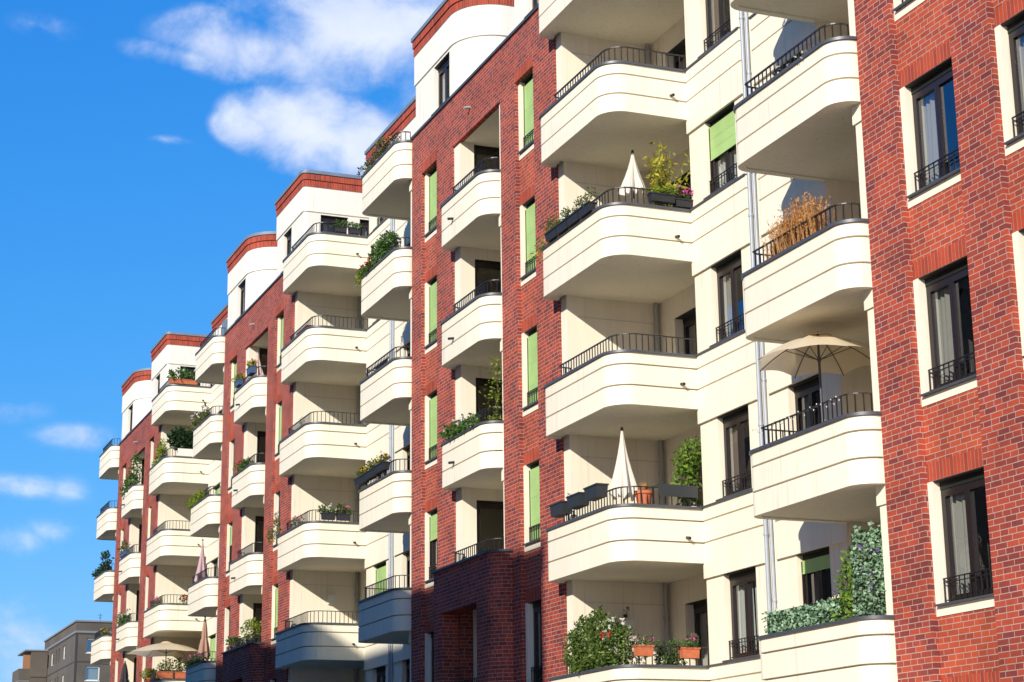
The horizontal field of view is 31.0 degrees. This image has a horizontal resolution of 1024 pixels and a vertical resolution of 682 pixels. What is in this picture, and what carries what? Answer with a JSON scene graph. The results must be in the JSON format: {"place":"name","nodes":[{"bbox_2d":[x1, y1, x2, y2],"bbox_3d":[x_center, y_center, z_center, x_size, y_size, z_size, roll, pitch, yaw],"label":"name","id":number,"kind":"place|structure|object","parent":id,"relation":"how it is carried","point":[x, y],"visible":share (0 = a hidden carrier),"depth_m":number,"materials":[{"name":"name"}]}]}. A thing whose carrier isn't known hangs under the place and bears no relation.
{"place":"outdoors","nodes":[
{"label":"outdoors","id":0,"kind":"place"},
{"bbox_2d":[0,0,442,681],"label":"sky","id":1,"kind":"structure","parent":0,"point":[142,141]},
{"bbox_2d":[760,192,834,258],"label":"ornamental grass","id":2,"kind":"object","parent":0,"point":[800,218],"depth_m":29.59,"materials":[{"name":"plant"}]},
{"label":"ground","id":3,"kind":"structure","parent":0,"visible":0},
{"bbox_2d":[12,614,111,681],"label":"apartment block","id":4,"kind":"structure","parent":3,"relation":"on","point":[64,655],"depth_m":182.59,"materials":[{"name":"grey concrete"}]},
{"bbox_2d":[84,666,99,680],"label":"window","id":5,"kind":"structure","parent":4,"relation":"in","point":[91,672],"depth_m":178.66,"materials":[{"name":"white"}]},
{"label":"pavement","id":6,"kind":"structure","parent":0,"visible":0},
{"bbox_2d":[91,368,160,681],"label":"apartment building","id":7,"kind":"structure","parent":6,"relation":"on","point":[128,582],"depth_m":83.86,"materials":[{"name":"paint"}]},
{"bbox_2d":[91,550,114,576],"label":"balcony shrub","id":8,"kind":"object","parent":7,"relation":"on","point":[100,570],"visible":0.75,"depth_m":87.44,"materials":[{"name":"green plant"}]},
{"bbox_2d":[119,450,142,499],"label":"climbing plant","id":9,"kind":"object","parent":7,"relation":"on","point":[133,476],"visible":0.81,"depth_m":82.20,"materials":[{"name":"green plant"}]},
{"bbox_2d":[143,231,294,681],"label":"apartment building","id":10,"kind":"structure","parent":6,"relation":"on","point":[228,518],"depth_m":66.41,"materials":[{"name":"paint"}]},
{"bbox_2d":[151,438,167,469],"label":"tall plant","id":11,"kind":"object","parent":10,"relation":"on","point":[160,450],"visible":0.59,"depth_m":77.11,"materials":[{"name":"green plant"}]},
{"bbox_2d":[126,641,197,664],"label":"parasol","id":12,"kind":"object","parent":10,"relation":"on","point":[166,648],"visible":0.97,"depth_m":74.42,"materials":[{"name":"beige fabric"}]},
{"bbox_2d":[156,658,173,678],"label":"planter box","id":13,"kind":"object","parent":10,"relation":"on","point":[163,674],"visible":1,"depth_m":73.29,"materials":[{"name":"ceramic"}]},
{"bbox_2d":[166,426,192,451],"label":"tall plant","id":14,"kind":"object","parent":10,"relation":"on","point":[178,437],"visible":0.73,"depth_m":76.05,"materials":[{"name":"green plant"}]},
{"bbox_2d":[173,657,187,678],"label":"planter box","id":15,"kind":"object","parent":10,"relation":"on","point":[180,675],"visible":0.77,"depth_m":73.51,"materials":[{"name":"ceramic"}]},
{"bbox_2d":[166,367,196,385],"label":"planter box","id":16,"kind":"object","parent":10,"relation":"on","point":[172,379],"visible":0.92,"depth_m":76.44,"materials":[{"name":"ceramic"}]},
{"bbox_2d":[184,651,202,667],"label":"rail flowers","id":17,"kind":"object","parent":10,"relation":"on","point":[191,661],"visible":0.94,"depth_m":67.11,"materials":[{"name":"green plant"}]},
{"bbox_2d":[186,489,206,509],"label":"rail plants","id":18,"kind":"object","parent":10,"relation":"on","point":[198,495],"visible":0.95,"depth_m":69.12,"materials":[{"name":"green plant"}]},
{"bbox_2d":[189,402,208,432],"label":"rail flowers","id":19,"kind":"object","parent":10,"relation":"on","point":[198,419],"visible":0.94,"depth_m":69.55,"materials":[{"name":"green plant"}]},
{"bbox_2d":[194,539,207,581],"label":"parasol","id":20,"kind":"object","parent":10,"relation":"on","point":[201,565],"visible":0.66,"depth_m":68.60,"materials":[{"name":"pink fabric"}]},
{"bbox_2d":[198,616,209,660],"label":"parasol","id":21,"kind":"object","parent":10,"relation":"on","point":[204,645],"visible":0.82,"depth_m":68.04,"materials":[{"name":"beige"}]},
{"bbox_2d":[222,599,229,657],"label":"window","id":22,"kind":"structure","parent":10,"relation":"in","point":[227,603],"depth_m":65.22,"materials":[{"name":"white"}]},
{"bbox_2d":[225,514,232,576],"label":"window","id":23,"kind":"structure","parent":10,"relation":"in","point":[230,519],"depth_m":65.92,"materials":[{"name":"beige"}]},
{"bbox_2d":[227,431,234,493],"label":"window","id":24,"kind":"structure","parent":10,"relation":"in","point":[232,442],"depth_m":66.71,"materials":[{"name":"beige"}]},
{"bbox_2d":[229,348,236,412],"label":"window","id":25,"kind":"structure","parent":10,"relation":"in","point":[234,364],"depth_m":67.45,"materials":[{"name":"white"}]},
{"bbox_2d":[235,278,245,320],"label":"window","id":26,"kind":"structure","parent":10,"relation":"in","point":[242,285],"depth_m":67.32,"materials":[{"name":"black"}]},
{"bbox_2d":[239,617,261,642],"bbox_3d":[-8.534,9.605,60.752,0.898,1.038,0.870,5,-16,-21],"label":"flower pot","id":27,"kind":"object","parent":10,"relation":"on","point":[251,626],"visible":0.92,"depth_m":60.70,"materials":[{"name":"plastic"}]},
{"bbox_2d":[246,358,257,375],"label":"planter box","id":28,"kind":"object","parent":10,"relation":"attached to","point":[251,369],"visible":1,"depth_m":62.65,"materials":[{"name":"blue plastic"}]},
{"bbox_2d":[253,603,261,641],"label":"balcony door","id":29,"kind":"structure","parent":10,"relation":"in","point":[257,607],"depth_m":63.95,"materials":[{"name":"black glass"}]},
{"bbox_2d":[255,516,263,551],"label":"balcony door","id":30,"kind":"structure","parent":10,"relation":"in","point":[259,520],"depth_m":64.72,"materials":[{"name":"black glass"}]},
{"bbox_2d":[257,431,265,462],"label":"balcony door","id":31,"kind":"structure","parent":10,"relation":"in","point":[261,435],"depth_m":65.52,"materials":[{"name":"black glass"}]},
{"bbox_2d":[259,348,267,374],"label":"balcony door","id":32,"kind":"structure","parent":10,"relation":"in","point":[263,353],"depth_m":66.37,"materials":[{"name":"black glass"}]},
{"bbox_2d":[270,575,278,644],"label":"window","id":33,"kind":"structure","parent":10,"relation":"in","point":[274,622],"depth_m":59.29,"materials":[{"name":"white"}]},
{"bbox_2d":[272,483,279,551],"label":"window","id":34,"kind":"structure","parent":10,"relation":"in","point":[277,487],"depth_m":60.15,"materials":[{"name":"beige"}]},
{"bbox_2d":[274,393,281,460],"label":"window","id":35,"kind":"structure","parent":10,"relation":"in","point":[278,399],"depth_m":60.83,"materials":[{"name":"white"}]},
{"bbox_2d":[275,301,283,371],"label":"window","id":36,"kind":"structure","parent":10,"relation":"in","point":[281,318],"depth_m":61.59,"materials":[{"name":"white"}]},
{"bbox_2d":[274,0,567,681],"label":"apartment building","id":37,"kind":"structure","parent":6,"relation":"on","point":[428,562],"depth_m":46.70,"materials":[{"name":"brick"}]},
{"bbox_2d":[266,512,281,543],"bbox_3d":[-7.443,5.841,57.752,0.342,0.966,0.965,8,-17,-29],"label":"trailing plant","id":38,"kind":"object","parent":37,"relation":"on","point":[275,521],"visible":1,"depth_m":57.65,"materials":[{"name":"green plant"}]},
{"bbox_2d":[317,503,337,519],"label":"planter box","id":39,"kind":"object","parent":37,"relation":"attached to","point":[327,515],"visible":1,"depth_m":54.95,"materials":[{"name":"plastic"}]},
{"bbox_2d":[321,215,347,233],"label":"terrace door","id":40,"kind":"structure","parent":37,"relation":"in","point":[324,218],"depth_m":60.05,"materials":[{"name":"black glass"}]},
{"bbox_2d":[331,219,349,233],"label":"planter box","id":41,"kind":"object","parent":37,"relation":"on","point":[339,229],"visible":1,"depth_m":57.35,"materials":[{"name":"plastic"}]},
{"bbox_2d":[336,504,352,520],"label":"planter box","id":42,"kind":"object","parent":37,"relation":"attached to","point":[342,516],"visible":1,"depth_m":55.13,"materials":[{"name":"plastic"}]},
{"bbox_2d":[354,465,369,486],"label":"planter box","id":43,"kind":"object","parent":37,"relation":"attached to","point":[359,481],"visible":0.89,"depth_m":49.55,"materials":[{"name":"plastic"}]},
{"bbox_2d":[361,458,378,480],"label":"planter box","id":44,"kind":"object","parent":37,"relation":"on","point":[369,475],"visible":0.76,"depth_m":48.84,"materials":[{"name":"plastic"}]},
{"bbox_2d":[356,135,386,174],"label":"rail flowers","id":45,"kind":"object","parent":37,"relation":"on","point":[377,150],"visible":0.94,"depth_m":51.27,"materials":[{"name":"green plant"}]},
{"bbox_2d":[374,665,385,681],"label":"window","id":46,"kind":"structure","parent":37,"relation":"in","point":[381,671],"depth_m":53.23,"materials":[{"name":"black glass"}]},
{"bbox_2d":[374,561,385,593],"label":"window","id":47,"kind":"structure","parent":37,"relation":"in","point":[381,567],"depth_m":53.93,"materials":[{"name":"green"}]},
{"bbox_2d":[372,451,391,473],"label":"planter box","id":48,"kind":"object","parent":37,"relation":"on","point":[382,466],"visible":1,"depth_m":48.00,"materials":[{"name":"plastic"}]},
{"bbox_2d":[367,230,401,266],"bbox_3d":[-3.464,-2.159,50.115,0.744,1.537,1.696,5,-16,-21],"label":"shrub","id":49,"kind":"object","parent":37,"relation":"on","point":[380,248],"visible":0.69,"depth_m":49.87,"materials":[{"name":"green plant"}]},
{"bbox_2d":[425,620,433,681],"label":"window","id":50,"kind":"structure","parent":37,"relation":"in","point":[429,626],"depth_m":45.31,"materials":[{"name":"black"}]},
{"bbox_2d":[422,150,436,242],"bbox_3d":[-1.975,-3.728,47.919,0.384,2.157,1.170,5,-16,-21],"label":"window","id":51,"kind":"structure","parent":37,"relation":"in","point":[430,177],"depth_m":48.15,"materials":[{"name":"green"}]},
{"bbox_2d":[423,497,436,588],"bbox_3d":[-1.843,4.975,45.630,0.373,2.157,1.170,5,-16,-21],"label":"window","id":52,"kind":"structure","parent":37,"relation":"in","point":[431,516],"depth_m":45.93,"materials":[{"name":"green"}]},
{"bbox_2d":[423,379,436,469],"bbox_3d":[-1.888,2.074,46.393,0.355,2.157,1.170,5,-16,-21],"label":"window","id":53,"kind":"structure","parent":37,"relation":"in","point":[431,399],"depth_m":46.64,"materials":[{"name":"green"}]},
{"bbox_2d":[423,265,436,353],"bbox_3d":[-1.925,-0.826,47.158,0.355,2.157,1.170,5,-16,-21],"label":"window","id":54,"kind":"structure","parent":37,"relation":"in","point":[430,286],"depth_m":47.40,"materials":[{"name":"green"}]},
{"bbox_2d":[431,52,449,115],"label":"window","id":55,"kind":"structure","parent":37,"relation":"in","point":[443,66],"depth_m":48.10,"materials":[{"name":"black glass"}]},
{"bbox_2d":[438,413,483,441],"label":"rail plants","id":56,"kind":"object","parent":37,"relation":"on","point":[451,432],"visible":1,"depth_m":42.94,"materials":[{"name":"green plant"}]},
{"bbox_2d":[474,145,499,173],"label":"balcony door","id":57,"kind":"structure","parent":37,"relation":"in","point":[481,153],"depth_m":46.52,"materials":[{"name":"black glass"}]},
{"bbox_2d":[475,259,500,296],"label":"balcony door","id":58,"kind":"structure","parent":37,"relation":"in","point":[485,270],"depth_m":46.54,"materials":[{"name":"black glass"}]},
{"bbox_2d":[476,378,501,421],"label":"balcony door","id":59,"kind":"structure","parent":37,"relation":"in","point":[480,398],"depth_m":45.76,"materials":[{"name":"black glass"}]},
{"bbox_2d":[479,355,501,450],"bbox_3d":[-0.356,1.444,41.913,0.836,2.300,0.624,0,-15,-3],"label":"climbing plant","id":60,"kind":"object","parent":37,"relation":"on","point":[496,396],"visible":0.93,"depth_m":42.00,"materials":[{"name":"green plant"}]},
{"bbox_2d":[477,500,503,553],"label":"balcony door","id":61,"kind":"structure","parent":37,"relation":"in","point":[490,514],"depth_m":44.99,"materials":[{"name":"black glass"}]},
{"bbox_2d":[514,55,533,160],"bbox_3d":[0.447,-5.292,42.110,0.384,2.157,1.100,5,-16,-21],"label":"window","id":62,"kind":"structure","parent":37,"relation":"in","point":[525,115],"depth_m":42.31,"materials":[{"name":"green"}]},
{"bbox_2d":[519,184,535,285],"bbox_3d":[0.497,-2.390,41.349,0.355,2.157,1.100,5,-16,-21],"label":"window","id":63,"kind":"structure","parent":37,"relation":"in","point":[527,210],"depth_m":41.56,"materials":[{"name":"green"}]},
{"bbox_2d":[521,313,537,416],"bbox_3d":[0.534,0.510,40.584,0.355,2.157,1.100,5,-16,-21],"label":"window","id":64,"kind":"structure","parent":37,"relation":"in","point":[529,362],"depth_m":40.79,"materials":[{"name":"green"}]},
{"bbox_2d":[523,447,539,551],"bbox_3d":[0.570,3.410,39.818,0.355,2.157,1.100,5,-16,-21],"label":"window","id":65,"kind":"structure","parent":37,"relation":"in","point":[530,471],"depth_m":40.03,"materials":[{"name":"green"}]},
{"bbox_2d":[525,587,542,681],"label":"window","id":66,"kind":"structure","parent":37,"relation":"in","point":[533,610],"depth_m":39.37,"materials":[{"name":"black"}]},
{"bbox_2d":[514,0,1023,681],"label":"apartment building","id":67,"kind":"structure","parent":6,"relation":"on","point":[890,132],"depth_m":30.91,"materials":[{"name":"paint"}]},
{"bbox_2d":[540,214,560,241],"bbox_3d":[0.840,-2.380,38.624,0.385,0.487,0.710,5,-16,-21],"label":"planter box","id":68,"kind":"object","parent":67,"relation":"on","point":[550,234],"visible":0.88,"depth_m":38.55,"materials":[{"name":"plastic"}]},
{"bbox_2d":[549,500,571,517],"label":"planter box","id":69,"kind":"object","parent":67,"relation":"on","point":[559,509],"visible":0.85,"depth_m":36.82,"materials":[{"name":"grey plastic"}]},
{"bbox_2d":[555,208,569,233],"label":"planter box","id":70,"kind":"object","parent":67,"relation":"on","point":[562,226],"visible":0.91,"depth_m":38.03,"materials":[{"name":"plastic"}]},
{"bbox_2d":[563,200,583,225],"bbox_3d":[1.285,-2.624,37.624,0.331,0.438,0.690,8,-17,-31],"label":"planter box","id":71,"kind":"object","parent":67,"relation":"on","point":[572,218],"visible":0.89,"depth_m":37.55,"materials":[{"name":"plastic"}]},
{"bbox_2d":[566,492,588,509],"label":"planter box","id":72,"kind":"object","parent":67,"relation":"attached to","point":[576,501],"visible":0.89,"depth_m":36.08,"materials":[{"name":"grey plastic"}]},
{"bbox_2d":[575,185,598,216],"bbox_3d":[1.521,-2.807,37.105,0.337,0.521,0.642,5,-16,-21],"label":"planter box","id":73,"kind":"object","parent":67,"relation":"on","point":[586,208],"visible":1,"depth_m":36.98,"materials":[{"name":"plastic"}]},
{"bbox_2d":[583,483,608,500],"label":"planter box","id":74,"kind":"object","parent":67,"relation":"attached to","point":[595,491],"visible":1,"depth_m":35.28,"materials":[{"name":"grey plastic"}]},
{"bbox_2d":[562,605,636,676],"bbox_3d":[1.637,5.969,35.266,0.671,1.826,2.569,5,-16,-21],"label":"hedge","id":75,"kind":"object","parent":67,"relation":"on","point":[590,651],"visible":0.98,"depth_m":35.14,"materials":[{"name":"green plant"}]},
{"bbox_2d":[610,427,636,503],"bbox_3d":[2.127,2.850,35.818,0.579,2.410,0.591,5,-16,-21],"label":"parasol","id":76,"kind":"object","parent":67,"relation":"on","point":[623,475],"visible":0.73,"depth_m":35.77,"materials":[{"name":"beige fabric"}]},
{"bbox_2d":[602,616,647,663],"bbox_3d":[2.122,5.867,34.463,0.881,1.595,0.528,-3,-15,10],"label":"shrub","id":77,"kind":"object","parent":67,"relation":"on","point":[622,623],"visible":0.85,"depth_m":34.48,"materials":[{"name":"green plant"}]},
{"bbox_2d":[619,150,645,201],"bbox_3d":[2.496,-2.825,37.534,0.586,2.250,0.582,5,-16,-21],"label":"parasol","id":78,"kind":"object","parent":67,"relation":"on","point":[633,178],"visible":0.73,"depth_m":37.59,"materials":[{"name":"beige fabric"}]},
{"bbox_2d":[631,634,655,656],"bbox_3d":[2.459,5.626,34.226,0.490,0.421,0.324,5,-16,-21],"label":"planter box","id":79,"kind":"object","parent":67,"relation":"attached to","point":[642,650],"visible":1,"depth_m":34.18,"materials":[{"name":"ceramic"}]},
{"bbox_2d":[635,482,652,503],"bbox_3d":[2.503,2.909,35.208,0.378,0.516,0.386,5,-16,-21],"label":"flower pot","id":80,"kind":"object","parent":67,"relation":"on","point":[644,492],"visible":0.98,"depth_m":35.07,"materials":[{"name":"ceramic"}]},
{"bbox_2d":[646,184,678,204],"bbox_3d":[2.988,-2.944,36.785,0.672,0.387,0.395,5,-16,-21],"label":"planter box","id":81,"kind":"object","parent":67,"relation":"on","point":[659,197],"visible":1,"depth_m":36.73,"materials":[{"name":"plastic"}]},
{"bbox_2d":[642,138,690,206],"bbox_3d":[3.198,-2.964,37.231,1.298,2.348,0.795,5,-16,-21],"label":"bamboo","id":82,"kind":"object","parent":67,"relation":"on","point":[660,174],"visible":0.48,"depth_m":37.26,"materials":[{"name":"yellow plant"}]},
{"bbox_2d":[653,638,687,664],"bbox_3d":[2.966,6.153,34.578,0.770,1.178,0.400,5,-16,-21],"label":"leafy plant","id":83,"kind":"object","parent":67,"relation":"on","point":[668,659],"visible":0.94,"depth_m":34.57,"materials":[{"name":"green plant"}]},
{"bbox_2d":[650,484,697,505],"bbox_3d":[3.104,3.346,35.294,0.840,1.140,0.395,5,-16,-21],"label":"planter box","id":84,"kind":"object","parent":67,"relation":"on","point":[686,491],"visible":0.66,"depth_m":35.24,"materials":[{"name":"grey"}]},
{"bbox_2d":[665,38,685,68],"bbox_3d":[3.874,-5.412,39.455,0.379,2.200,1.824,5,-16,-21],"label":"balcony door","id":85,"kind":"structure","parent":67,"relation":"in","point":[680,49],"depth_m":40.23,"materials":[{"name":"black glass"}]},
{"bbox_2d":[671,170,691,198],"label":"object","id":86,"kind":"structure","parent":67,"relation":"in","point":[689,176],"depth_m":39.37,"materials":[{"name":"black"}]},
{"bbox_2d":[674,185,693,208],"bbox_3d":[3.494,-2.860,37.005,0.703,0.443,0.380,9,-18,-33],"label":"planter box","id":87,"kind":"object","parent":67,"relation":"attached to","point":[681,201],"visible":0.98,"depth_m":36.87,"materials":[{"name":"plastic"}]},
{"bbox_2d":[675,307,697,354],"bbox_3d":[3.949,0.390,37.930,0.379,2.200,1.810,5,-16,-21],"label":"balcony door","id":88,"kind":"structure","parent":67,"relation":"in","point":[689,318],"depth_m":38.74,"materials":[{"name":"black glass"}]},
{"bbox_2d":[670,434,703,506],"bbox_3d":[3.473,2.908,35.838,0.838,2.278,0.688,-2,-15,4],"label":"potted tree","id":89,"kind":"object","parent":67,"relation":"on","point":[692,460],"visible":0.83,"depth_m":35.90,"materials":[{"name":"green plant"}]},
{"bbox_2d":[675,632,700,658],"bbox_3d":[3.299,5.695,34.594,0.338,0.496,0.560,-15,-20,42],"label":"planter box","id":90,"kind":"object","parent":67,"relation":"attached to","point":[691,651],"visible":1,"depth_m":34.53,"materials":[{"name":"ceramic"}]},
{"bbox_2d":[686,450,704,543],"bbox_3d":[3.984,3.289,37.157,0.373,2.200,1.821,5,-16,-21],"label":"balcony door","id":91,"kind":"structure","parent":67,"relation":"in","point":[700,480],"depth_m":37.91,"materials":[{"name":"black"}]},
{"bbox_2d":[685,599,709,680],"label":"balcony door","id":92,"kind":"structure","parent":67,"relation":"in","point":[700,608],"depth_m":37.19,"materials":[{"name":"black glass"}]},
{"bbox_2d":[697,0,730,57],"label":"window","id":93,"kind":"structure","parent":67,"relation":"in","point":[718,22],"depth_m":37.19,"materials":[{"name":"black glass"}]},
{"bbox_2d":[703,102,737,199],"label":"window","id":94,"kind":"structure","parent":67,"relation":"in","point":[722,131],"depth_m":36.21,"materials":[{"name":"green fabric"}]},
{"bbox_2d":[709,250,744,347],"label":"window","id":95,"kind":"structure","parent":67,"relation":"in","point":[729,270],"depth_m":35.65,"materials":[{"name":"black glass"}]},
{"bbox_2d":[716,404,752,500],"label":"window","id":96,"kind":"structure","parent":67,"relation":"in","point":[738,477],"depth_m":34.87,"materials":[{"name":"black glass"}]},
{"bbox_2d":[722,566,759,661],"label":"window","id":97,"kind":"structure","parent":67,"relation":"in","point":[743,588],"depth_m":33.97,"materials":[{"name":"black glass"}]},
{"bbox_2d":[761,597,843,633],"bbox_3d":[4.435,4.223,28.219,0.223,0.460,2.345,5,-16,-21],"label":"ivy screen","id":98,"kind":"object","parent":67,"relation":"on","point":[801,616],"visible":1,"depth_m":28.18,"materials":[{"name":"green plant"}]},
{"bbox_2d":[789,374,820,430],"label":"window","id":99,"kind":"structure","parent":67,"relation":"in","point":[807,393],"depth_m":32.60,"materials":[{"name":"black glass"}]},
{"bbox_2d":[758,331,870,422],"bbox_3d":[4.952,1.078,29.516,1.932,2.550,1.932,10,-18,-35],"label":"parasol","id":100,"kind":"object","parent":67,"relation":"on","point":[819,352],"visible":0.85,"depth_m":30.14,"materials":[{"name":"beige fabric"}]},
{"bbox_2d":[797,546,831,604],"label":"window","id":101,"kind":"structure","parent":67,"relation":"in","point":[815,565],"depth_m":31.82,"materials":[{"name":"black glass"}]},
{"bbox_2d":[829,546,868,623],"bbox_3d":[4.957,3.942,27.152,0.415,1.811,0.787,12,-19,-39],"label":"climbing plant","id":102,"kind":"object","parent":67,"relation":"on","point":[847,601],"visible":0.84,"depth_m":27.20,"materials":[{"name":"green plant"}]},
{"bbox_2d":[848,520,886,616],"bbox_3d":[5.282,3.362,27.006,0.789,1.523,0.252,5,-16,-21],"label":"ivy screen","id":103,"kind":"object","parent":67,"relation":"on","point":[866,552],"visible":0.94,"depth_m":26.98,"materials":[{"name":"green plant"}]},
{"bbox_2d":[893,0,924,21],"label":"window","id":104,"kind":"structure","parent":67,"relation":"in","point":[901,8],"depth_m":27.84,"materials":[{"name":"black"}]},
{"bbox_2d":[899,40,960,208],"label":"window","id":105,"kind":"structure","parent":67,"relation":"in","point":[928,110],"depth_m":27.33,"materials":[{"name":"black"}]},
{"bbox_2d":[912,237,976,406],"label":"window","id":106,"kind":"structure","parent":67,"relation":"in","point":[943,313],"depth_m":26.57,"materials":[{"name":"black"}]},
{"bbox_2d":[926,447,994,616],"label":"window","id":107,"kind":"structure","parent":67,"relation":"in","point":[961,555],"depth_m":25.80,"materials":[{"name":"black glass"}]},
{"bbox_2d":[942,670,1000,681],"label":"window","id":108,"kind":"structure","parent":67,"relation":"in","point":[994,676],"depth_m":24.78,"materials":[{"name":"black"}]},
{"bbox_2d":[993,0,1023,155],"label":"window","id":109,"kind":"structure","parent":67,"relation":"in","point":[1009,36],"depth_m":25.36,"materials":[{"name":"black"}]},
{"bbox_2d":[1011,209,1023,368],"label":"window","id":110,"kind":"structure","parent":67,"relation":"in","point":[1017,219],"depth_m":24.72,"materials":[{"name":"white"}]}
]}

